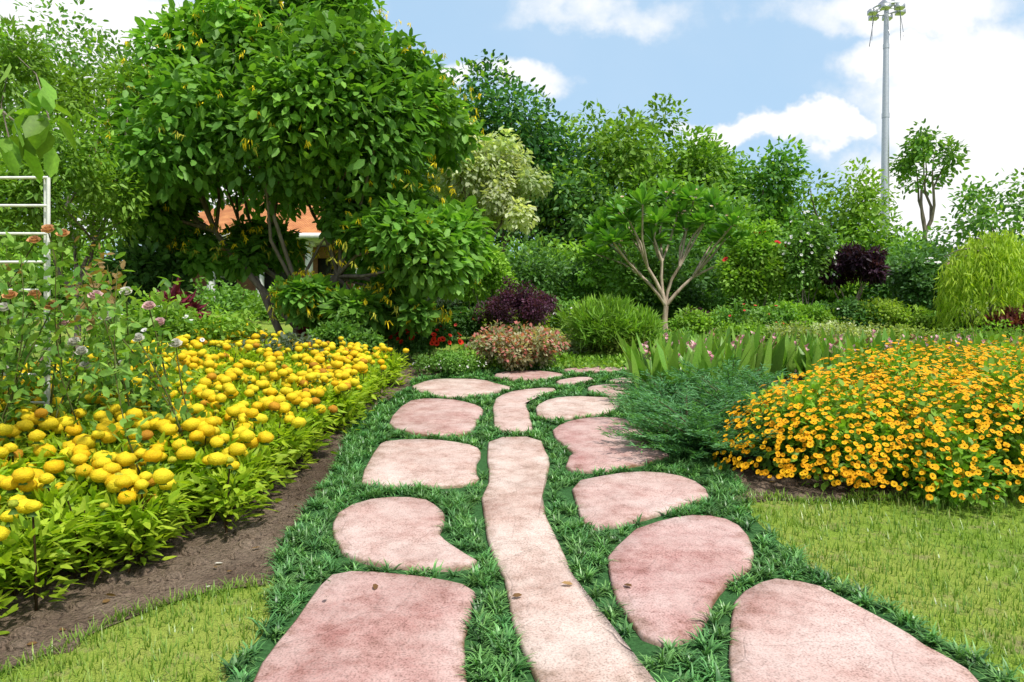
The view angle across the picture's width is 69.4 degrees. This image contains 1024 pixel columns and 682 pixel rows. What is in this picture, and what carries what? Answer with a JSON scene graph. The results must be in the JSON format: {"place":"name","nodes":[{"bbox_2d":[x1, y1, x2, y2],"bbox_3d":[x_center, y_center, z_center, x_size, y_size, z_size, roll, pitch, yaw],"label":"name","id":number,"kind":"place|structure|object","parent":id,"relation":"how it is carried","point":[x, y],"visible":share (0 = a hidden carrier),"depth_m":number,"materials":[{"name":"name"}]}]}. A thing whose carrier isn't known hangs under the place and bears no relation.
{"place":"outdoors","nodes":[
{"label":"outdoors","id":0,"kind":"place"},
{"bbox_2d":[0,176,50,408],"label":"trellis","id":1,"kind":"object","parent":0,"point":[46,205],"visible":0.45,"depth_m":4.59,"materials":[{"name":"white wood"}]},
{"bbox_2d":[0,281,1023,681],"bbox_3d":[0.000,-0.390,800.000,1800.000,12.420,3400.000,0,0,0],"label":"lawn","id":2,"kind":"structure","parent":0,"point":[232,639],"depth_m":3.36,"materials":[{"name":"green plant"}]},
{"bbox_2d":[0,35,75,250],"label":"tree","id":3,"kind":"object","parent":2,"relation":"on","point":[22,89],"visible":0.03,"depth_m":30.81,"materials":[{"name":"green plant"}]},
{"bbox_2d":[0,218,102,310],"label":"bush","id":4,"kind":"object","parent":2,"relation":"on","point":[64,298],"depth_m":22.71,"materials":[{"name":"green plant"}]},
{"bbox_2d":[0,63,103,182],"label":"branch","id":5,"kind":"object","parent":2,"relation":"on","point":[34,139],"visible":1,"depth_m":3.34,"materials":[{"name":"green plant"}]},
{"bbox_2d":[0,187,122,312],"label":"bush","id":6,"kind":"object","parent":2,"relation":"on","point":[69,256],"depth_m":20.44,"materials":[{"name":"green plant"}]},
{"bbox_2d":[0,219,205,540],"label":"rose bushes","id":7,"kind":"object","parent":2,"relation":"on","point":[121,363],"visible":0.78,"depth_m":4.47,"materials":[{"name":"green plant"}]},
{"bbox_2d":[0,0,213,259],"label":"tree","id":8,"kind":"object","parent":2,"relation":"on","point":[75,55],"visible":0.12,"depth_m":37.36,"materials":[{"name":"green plant"}]},
{"bbox_2d":[91,232,196,311],"bbox_3d":[-5.801,-0.715,11.649,1.535,1.975,1.498,0,0,-26],"label":"bush","id":9,"kind":"object","parent":2,"relation":"on","point":[149,263],"visible":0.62,"depth_m":11.33,"materials":[{"name":"green plant"}]},
{"bbox_2d":[97,4,259,208],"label":"tree","id":10,"kind":"object","parent":2,"relation":"on","point":[151,13],"visible":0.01,"depth_m":40.30,"materials":[{"name":"green plant"}]},
{"bbox_2d":[0,367,439,671],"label":"bed soil","id":11,"kind":"structure","parent":2,"relation":"on","point":[221,550],"depth_m":3.52,"materials":[{"name":"brown soil"}]},
{"bbox_2d":[0,14,178,358],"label":"citrus tree","id":12,"kind":"object","parent":11,"relation":"on","point":[30,191],"visible":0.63,"depth_m":9.84,"materials":[{"name":"green plant"}]},
{"bbox_2d":[149,277,211,326],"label":"red-leaved plant","id":13,"kind":"object","parent":11,"relation":"on","point":[175,290],"visible":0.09,"depth_m":9.84,"materials":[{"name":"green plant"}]},
{"bbox_2d":[99,287,270,347],"bbox_3d":[-3.853,-0.016,8.692,1.808,1.240,1.768,0,0,-37],"label":"gardenia shrub","id":14,"kind":"object","parent":11,"relation":"on","point":[230,324],"visible":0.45,"depth_m":8.41,"materials":[{"name":"green plant"}]},
{"bbox_2d":[0,321,413,634],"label":"marigold bed","id":15,"kind":"object","parent":11,"relation":"on","point":[70,492],"visible":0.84,"depth_m":4.16,"materials":[{"name":"yellow plant"}]},
{"bbox_2d":[221,331,325,354],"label":"silver shrub","id":16,"kind":"object","parent":11,"relation":"on","point":[285,341],"visible":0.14,"depth_m":8.45,"materials":[{"name":"green plant"}]},
{"bbox_2d":[305,313,387,354],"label":"green shrub","id":17,"kind":"object","parent":11,"relation":"on","point":[333,331],"visible":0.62,"depth_m":9.76,"materials":[{"name":"green plant"}]},
{"bbox_2d":[0,365,1007,662],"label":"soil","id":18,"kind":"structure","parent":11,"relation":"on","point":[26,633],"depth_m":3.65,"materials":[{"name":"brown soil"}]},
{"bbox_2d":[190,277,268,313],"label":"bush","id":19,"kind":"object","parent":2,"relation":"on","point":[216,286],"depth_m":21.87,"materials":[{"name":"green plant"}]},
{"bbox_2d":[201,286,260,314],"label":"bush","id":20,"kind":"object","parent":2,"relation":"on","point":[224,293],"depth_m":21.25,"materials":[{"name":"green plant"}]},
{"bbox_2d":[149,199,376,298],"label":"house","id":21,"kind":"structure","parent":2,"relation":"on","point":[310,232],"depth_m":24.91,"materials":[{"name":"orange paint"}]},
{"bbox_2d":[64,0,497,341],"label":"tree","id":22,"kind":"object","parent":2,"relation":"on","point":[346,117],"visible":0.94,"depth_m":10.36,"materials":[{"name":"green plant"}]},
{"bbox_2d":[242,280,339,322],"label":"bush","id":23,"kind":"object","parent":2,"relation":"on","point":[262,311],"depth_m":18.37,"materials":[{"name":"green plant"}]},
{"bbox_2d":[384,318,463,361],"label":"red flowers","id":24,"kind":"object","parent":2,"relation":"on","point":[441,335],"visible":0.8,"depth_m":10.86,"materials":[{"name":"green plant"}]},
{"bbox_2d":[407,294,461,307],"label":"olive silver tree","id":25,"kind":"object","parent":2,"relation":"on","point":[440,301],"visible":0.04,"depth_m":13.71,"materials":[{"name":"green plant"}]},
{"bbox_2d":[361,219,511,313],"bbox_3d":[-2.253,-2.000,20.561,4.007,3.853,4.126,0,0,-31],"label":"bush","id":26,"kind":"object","parent":2,"relation":"on","point":[454,307],"depth_m":20.16,"materials":[{"name":"green plant"}]},
{"bbox_2d":[410,346,486,375],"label":"white hedge flowers","id":27,"kind":"object","parent":2,"relation":"on","point":[450,361],"visible":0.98,"depth_m":9.57,"materials":[{"name":"green plant"}]},
{"bbox_2d":[446,305,498,339],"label":"shrub row","id":28,"kind":"object","parent":2,"relation":"on","point":[466,322],"visible":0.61,"depth_m":13.38,"materials":[{"name":"green plant"}]},
{"bbox_2d":[458,242,518,308],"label":"light green shrub","id":29,"kind":"object","parent":2,"relation":"on","point":[499,270],"visible":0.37,"depth_m":14.43,"materials":[{"name":"green plant"}]},
{"bbox_2d":[429,107,553,299],"bbox_3d":[-0.491,-2.570,15.835,2.730,5.101,2.668,0,0,0],"label":"variegated tree","id":30,"kind":"object","parent":2,"relation":"on","point":[500,183],"visible":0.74,"depth_m":15.16,"materials":[{"name":"green plant"}]},
{"bbox_2d":[469,308,550,332],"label":"shrub row","id":31,"kind":"object","parent":2,"relation":"on","point":[521,321],"visible":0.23,"depth_m":13.20,"materials":[{"name":"green plant"}]},
{"bbox_2d":[423,49,606,251],"bbox_3d":[-0.306,-6.537,30.235,8.209,9.727,7.701,0,0,0],"label":"tree","id":32,"kind":"object","parent":2,"relation":"on","point":[546,154],"visible":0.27,"depth_m":28.35,"materials":[{"name":"green plant"}]},
{"bbox_2d":[472,276,563,332],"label":"purple shrub","id":33,"kind":"object","parent":2,"relation":"on","point":[536,309],"visible":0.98,"depth_m":12.80,"materials":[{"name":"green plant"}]},
{"bbox_2d":[464,230,590,305],"bbox_3d":[0.705,-1.743,23.254,4.802,3.511,4.713,0,0,0],"label":"bush","id":34,"kind":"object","parent":2,"relation":"on","point":[533,244],"depth_m":22.84,"materials":[{"name":"green plant"}]},
{"bbox_2d":[481,240,599,301],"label":"shrub","id":35,"kind":"object","parent":2,"relation":"on","point":[539,275],"visible":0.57,"depth_m":16.71,"materials":[{"name":"green plant"}]},
{"bbox_2d":[456,342,649,369],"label":"green ground cover","id":36,"kind":"object","parent":2,"relation":"on","point":[596,359],"visible":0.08,"depth_m":10.52,"materials":[{"name":"green plant"}]},
{"bbox_2d":[505,232,615,304],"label":"bush","id":37,"kind":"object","parent":2,"relation":"on","point":[574,247],"depth_m":20.44,"materials":[{"name":"green plant"}]},
{"bbox_2d":[544,295,580,336],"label":"shrub row","id":38,"kind":"object","parent":2,"relation":"on","point":[564,306],"visible":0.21,"depth_m":13.99,"materials":[{"name":"green plant"}]},
{"bbox_2d":[507,156,637,263],"bbox_3d":[2.005,-4.205,28.281,4.879,5.546,4.755,0,0,-42],"label":"tree","id":39,"kind":"object","parent":2,"relation":"on","point":[581,205],"visible":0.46,"depth_m":26.95,"materials":[{"name":"green plant"}]},
{"bbox_2d":[555,331,592,357],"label":"plant","id":40,"kind":"object","parent":2,"relation":"on","point":[573,348],"visible":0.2,"depth_m":11.45,"materials":[{"name":"green plant"}]},
{"bbox_2d":[553,292,668,352],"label":"bright grass clump","id":41,"kind":"object","parent":2,"relation":"on","point":[597,320],"visible":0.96,"depth_m":11.17,"materials":[{"name":"green plant"}]},
{"bbox_2d":[577,330,651,359],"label":"plant","id":42,"kind":"object","parent":2,"relation":"on","point":[613,347],"visible":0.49,"depth_m":11.31,"materials":[{"name":"green plant"}]},
{"bbox_2d":[217,361,1023,681],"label":"grass","id":43,"kind":"structure","parent":2,"relation":"on","point":[637,645],"depth_m":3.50,"materials":[{"name":"green plant"}]},
{"bbox_2d":[253,571,476,681],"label":"stone","id":44,"kind":"object","parent":43,"relation":"on","point":[354,626],"visible":0.91,"depth_m":2.90,"materials":[{"name":"pink stone"}]},
{"bbox_2d":[333,497,476,571],"bbox_3d":[-0.640,1.053,4.035,0.646,0.169,1.160,0,0,-18],"label":"stone","id":45,"kind":"object","parent":43,"relation":"on","point":[396,531],"visible":0.93,"depth_m":3.93,"materials":[{"name":"pink stone"}]},
{"bbox_2d":[362,439,480,488],"bbox_3d":[-0.643,0.902,5.470,0.841,0.191,1.273,0,0,0],"label":"stone","id":46,"kind":"object","parent":43,"relation":"on","point":[443,464],"visible":0.87,"depth_m":5.33,"materials":[{"name":"pink stone"}]},
{"bbox_2d":[389,398,482,437],"bbox_3d":[-0.712,0.730,7.068,0.856,0.234,1.672,0,0,0],"label":"stone","id":47,"kind":"object","parent":43,"relation":"on","point":[434,416],"visible":0.8,"depth_m":6.93,"materials":[{"name":"pink stone"}]},
{"bbox_2d":[412,379,509,398],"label":"stone","id":48,"kind":"object","parent":43,"relation":"on","point":[448,388],"visible":0.86,"depth_m":8.55,"materials":[{"name":"pink stone"}]},
{"bbox_2d":[463,319,570,371],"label":"flowering shrub","id":49,"kind":"object","parent":43,"relation":"on","point":[525,346],"visible":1,"depth_m":9.86,"materials":[{"name":"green plant"}]},
{"bbox_2d":[493,388,554,432],"bbox_3d":[0.049,0.686,7.496,0.577,0.292,2.221,0,0,9],"label":"stepping stone","id":50,"kind":"object","parent":43,"relation":"on","point":[511,411],"visible":0.82,"depth_m":7.27,"materials":[{"name":"pink stone"}]},
{"bbox_2d":[494,370,561,380],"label":"stone","id":51,"kind":"object","parent":43,"relation":"on","point":[528,374],"visible":0.73,"depth_m":9.51,"materials":[{"name":"pink stone"}]},
{"bbox_2d":[481,437,655,681],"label":"stepping stone","id":52,"kind":"object","parent":43,"relation":"on","point":[569,635],"visible":0.96,"depth_m":3.31,"materials":[{"name":"pink stone"}]},
{"bbox_2d":[556,377,592,384],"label":"stone","id":53,"kind":"object","parent":43,"relation":"on","point":[574,380],"visible":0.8,"depth_m":9.05,"materials":[{"name":"pink stone"}]},
{"bbox_2d":[536,396,620,419],"bbox_3d":[0.647,0.687,7.436,0.808,0.179,1.227,0,0,16],"label":"stone","id":54,"kind":"object","parent":43,"relation":"on","point":[569,407],"visible":0.75,"depth_m":7.41,"materials":[{"name":"pink stone"}]},
{"bbox_2d":[564,367,625,372],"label":"stone","id":55,"kind":"object","parent":43,"relation":"on","point":[596,369],"visible":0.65,"depth_m":9.97,"materials":[{"name":"pink stone"}]},
{"bbox_2d":[553,417,668,473],"bbox_3d":[0.773,0.838,6.069,0.839,0.247,1.791,0,0,0],"label":"stone","id":56,"kind":"object","parent":43,"relation":"on","point":[588,443],"visible":0.74,"depth_m":5.81,"materials":[{"name":"pink stone"}]},
{"bbox_2d":[588,384,635,397],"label":"stone","id":57,"kind":"object","parent":43,"relation":"on","point":[599,388],"visible":0.4,"depth_m":8.44,"materials":[{"name":"pink stone"}]},
{"bbox_2d":[572,471,707,530],"bbox_3d":[0.722,0.994,4.684,1.146,0.172,0.764,0,0,-37],"label":"stone","id":58,"kind":"object","parent":43,"relation":"on","point":[611,499],"visible":0.87,"depth_m":4.60,"materials":[{"name":"pink stone"}]},
{"bbox_2d":[608,515,753,647],"bbox_3d":[0.793,1.108,3.595,0.662,0.209,1.520,0,0,29],"label":"stone","id":59,"kind":"object","parent":43,"relation":"on","point":[676,573],"visible":0.84,"depth_m":3.49,"materials":[{"name":"pink stone"}]},
{"bbox_2d":[729,578,978,681],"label":"stone","id":60,"kind":"object","parent":43,"relation":"on","point":[796,631],"visible":0.96,"depth_m":2.82,"materials":[{"name":"pink stone"}]},
{"bbox_2d":[563,244,689,309],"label":"shrub","id":61,"kind":"object","parent":2,"relation":"on","point":[608,278],"visible":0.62,"depth_m":16.70,"materials":[{"name":"green plant"}]},
{"bbox_2d":[566,242,709,320],"bbox_3d":[3.164,-1.176,19.856,3.880,3.061,3.897,0,0,0],"label":"shrub","id":62,"kind":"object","parent":2,"relation":"on","point":[686,263],"depth_m":18.75,"materials":[{"name":"green plant"}]},
{"bbox_2d":[542,92,736,249],"bbox_3d":[5.029,-6.221,32.364,8.913,9.350,9.371,0,0,36],"label":"tree","id":63,"kind":"object","parent":2,"relation":"on","point":[628,161],"visible":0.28,"depth_m":30.43,"materials":[{"name":"green plant"}]},
{"bbox_2d":[575,178,754,329],"bbox_3d":[3.345,-1.975,16.163,3.889,3.563,2.449,0,0,0],"label":"plumeria tree","id":64,"kind":"object","parent":2,"relation":"on","point":[605,221],"visible":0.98,"depth_m":16.17,"materials":[{"name":"green plant"}]},
{"bbox_2d":[625,224,725,308],"bbox_3d":[4.322,-1.569,20.456,3.467,3.366,4.153,0,0,0],"label":"shrub","id":65,"kind":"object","parent":2,"relation":"on","point":[707,282],"depth_m":19.32,"materials":[{"name":"green plant"}]},
{"bbox_2d":[629,278,730,318],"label":"shrub","id":66,"kind":"object","parent":2,"relation":"on","point":[691,293],"visible":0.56,"depth_m":16.66,"materials":[{"name":"green plant"}]},
{"bbox_2d":[642,327,737,347],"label":"shrub","id":67,"kind":"object","parent":2,"relation":"on","point":[692,333],"visible":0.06,"depth_m":11.50,"materials":[{"name":"green plant"}]},
{"bbox_2d":[643,169,763,263],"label":"tree","id":68,"kind":"object","parent":2,"relation":"on","point":[751,218],"visible":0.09,"depth_m":28.20,"materials":[{"name":"green plant"}]},
{"bbox_2d":[664,304,749,337],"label":"shrub row","id":69,"kind":"object","parent":2,"relation":"on","point":[698,322],"visible":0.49,"depth_m":13.80,"materials":[{"name":"green plant"}]},
{"bbox_2d":[681,234,781,316],"bbox_3d":[6.323,-1.462,21.252,3.902,3.338,4.497,0,0,-21],"label":"shrub","id":70,"kind":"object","parent":2,"relation":"on","point":[720,254],"depth_m":20.48,"materials":[{"name":"green plant"}]},
{"bbox_2d":[664,134,818,246],"bbox_3d":[9.970,-5.604,33.972,7.378,8.180,8.234,0,0,0],"label":"tree","id":71,"kind":"object","parent":2,"relation":"on","point":[775,197],"visible":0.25,"depth_m":32.01,"materials":[{"name":"green plant"}]},
{"bbox_2d":[711,316,774,343],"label":"shrub","id":72,"kind":"object","parent":2,"relation":"on","point":[738,327],"visible":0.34,"depth_m":11.79,"materials":[{"name":"green plant"}]},
{"bbox_2d":[711,218,792,313],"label":"hibiscus shrub","id":73,"kind":"object","parent":2,"relation":"on","point":[751,268],"visible":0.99,"depth_m":14.63,"materials":[{"name":"green plant"}]},
{"bbox_2d":[710,297,800,328],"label":"shrub row","id":74,"kind":"object","parent":2,"relation":"on","point":[772,314],"visible":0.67,"depth_m":13.35,"materials":[{"name":"green plant"}]},
{"bbox_2d":[714,256,812,313],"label":"shrub","id":75,"kind":"object","parent":2,"relation":"on","point":[790,296],"visible":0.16,"depth_m":16.71,"materials":[{"name":"green plant"}]},
{"bbox_2d":[711,227,850,315],"bbox_3d":[7.623,-1.572,20.482,3.876,2.947,4.300,0,0,-26],"label":"shrub","id":76,"kind":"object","parent":2,"relation":"on","point":[779,238],"depth_m":19.41,"materials":[{"name":"green plant"}]},
{"bbox_2d":[759,320,829,346],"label":"shrub","id":77,"kind":"object","parent":2,"relation":"on","point":[789,330],"visible":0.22,"depth_m":11.60,"materials":[{"name":"green plant"}]},
{"bbox_2d":[777,210,840,311],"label":"tree","id":78,"kind":"object","parent":2,"relation":"on","point":[808,249],"visible":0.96,"depth_m":14.46,"materials":[{"name":"green plant"}]},
{"bbox_2d":[776,300,846,330],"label":"shrub row","id":79,"kind":"object","parent":2,"relation":"on","point":[815,314],"visible":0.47,"depth_m":13.60,"materials":[{"name":"green plant"}]},
{"bbox_2d":[654,370,972,500],"bbox_3d":[7.628,0.681,7.508,12.489,0.627,5.808,0,0,0],"label":"soil bed","id":80,"kind":"object","parent":2,"relation":"on","point":[750,473],"visible":0.15,"depth_m":4.87,"materials":[{"name":"brown soil"}]},
{"bbox_2d":[596,354,865,458],"bbox_3d":[1.931,0.498,6.531,2.550,0.772,3.596,0,0,0],"label":"spreading juniper","id":81,"kind":"object","parent":80,"relation":"on","point":[692,428],"visible":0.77,"depth_m":6.03,"materials":[{"name":"green plant"}]},
{"bbox_2d":[616,325,1023,389],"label":"flowering plants","id":82,"kind":"object","parent":80,"relation":"on","point":[775,353],"visible":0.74,"depth_m":9.06,"materials":[{"name":"green plant"}]},
{"bbox_2d":[706,334,1023,515],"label":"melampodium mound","id":83,"kind":"object","parent":80,"relation":"in","point":[934,422],"visible":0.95,"depth_m":4.89,"materials":[{"name":"yellow plant"}]},
{"bbox_2d":[788,235,870,308],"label":"shrub","id":84,"kind":"object","parent":2,"relation":"on","point":[820,293],"visible":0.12,"depth_m":16.83,"materials":[{"name":"green plant"}]},
{"bbox_2d":[808,295,886,332],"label":"shrub row","id":85,"kind":"object","parent":2,"relation":"on","point":[847,307],"visible":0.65,"depth_m":13.84,"materials":[{"name":"green plant"}]},
{"bbox_2d":[778,317,918,340],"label":"yellow hedge","id":86,"kind":"object","parent":2,"relation":"on","point":[852,328],"visible":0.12,"depth_m":11.49,"materials":[{"name":"green plant"}]},
{"bbox_2d":[806,319,897,340],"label":"shrub","id":87,"kind":"object","parent":2,"relation":"on","point":[825,327],"visible":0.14,"depth_m":11.68,"materials":[{"name":"green plant"}]},
{"bbox_2d":[816,241,892,300],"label":"shrub","id":88,"kind":"object","parent":2,"relation":"on","point":[851,263],"visible":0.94,"depth_m":14.25,"materials":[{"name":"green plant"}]},
{"bbox_2d":[791,156,918,258],"bbox_3d":[14.711,-4.389,33.614,6.832,7.336,6.964,0,0,0],"label":"tree","id":89,"kind":"object","parent":2,"relation":"on","point":[856,225],"visible":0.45,"depth_m":32.42,"materials":[{"name":"green plant"}]},
{"bbox_2d":[822,255,943,312],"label":"shrub","id":90,"kind":"object","parent":2,"relation":"on","point":[876,291],"visible":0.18,"depth_m":16.62,"materials":[{"name":"green plant"}]},
{"bbox_2d":[867,0,905,239],"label":"light pole","id":91,"kind":"object","parent":2,"relation":"on","point":[873,15],"visible":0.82,"depth_m":39.86,"materials":[{"name":"metal"}]},
{"bbox_2d":[845,296,935,333],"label":"shrub row","id":92,"kind":"object","parent":2,"relation":"on","point":[893,312],"visible":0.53,"depth_m":13.74,"materials":[{"name":"green plant"}]},
{"bbox_2d":[869,323,934,341],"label":"shrub","id":93,"kind":"object","parent":2,"relation":"on","point":[911,331],"visible":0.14,"depth_m":11.47,"materials":[{"name":"green plant"}]},
{"bbox_2d":[881,225,967,258],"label":"shrub","id":94,"kind":"object","parent":2,"relation":"on","point":[920,240],"visible":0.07,"depth_m":30.19,"materials":[{"name":"green plant"}]},
{"bbox_2d":[879,234,974,314],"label":"shrub","id":95,"kind":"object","parent":2,"relation":"on","point":[924,250],"depth_m":21.04,"materials":[{"name":"green plant"}]},
{"bbox_2d":[883,248,972,314],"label":"shrub","id":96,"kind":"object","parent":2,"relation":"on","point":[914,275],"visible":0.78,"depth_m":14.20,"materials":[{"name":"green plant"}]},
{"bbox_2d":[889,118,970,247],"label":"tree","id":97,"kind":"object","parent":2,"relation":"on","point":[921,145],"visible":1,"depth_m":39.71,"materials":[{"name":"green plant"}]},
{"bbox_2d":[893,308,966,334],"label":"shrub row","id":98,"kind":"object","parent":2,"relation":"on","point":[934,314],"visible":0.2,"depth_m":13.68,"materials":[{"name":"green plant"}]},
{"bbox_2d":[909,325,1021,341],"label":"plants","id":99,"kind":"object","parent":2,"relation":"on","point":[952,332],"visible":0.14,"depth_m":11.21,"materials":[{"name":"green plant"}]},
{"bbox_2d":[929,228,1023,334],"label":"bush","id":100,"kind":"object","parent":2,"relation":"on","point":[994,265],"visible":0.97,"depth_m":12.28,"materials":[{"name":"green plant"}]},
{"bbox_2d":[933,168,1023,249],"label":"tree","id":101,"kind":"object","parent":2,"relation":"on","point":[985,210],"visible":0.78,"depth_m":29.76,"materials":[{"name":"green plant"}]},
{"bbox_2d":[953,300,1003,328],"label":"shrub row","id":102,"kind":"object","parent":2,"relation":"on","point":[971,320],"visible":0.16,"depth_m":13.52,"materials":[{"name":"green plant"}]},
{"bbox_2d":[961,317,1023,339],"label":"shrub","id":103,"kind":"object","parent":2,"relation":"on","point":[1005,325],"visible":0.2,"depth_m":11.73,"materials":[{"name":"green plant"}]},
{"bbox_2d":[969,303,1023,336],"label":"shrub","id":104,"kind":"object","parent":2,"relation":"on","point":[1013,315],"visible":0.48,"depth_m":11.90,"materials":[{"name":"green plant"}]},
{"bbox_2d":[0,0,1023,270],"label":"sky","id":105,"kind":"structure","parent":0,"point":[755,72],"materials":[{"name":"blue"}]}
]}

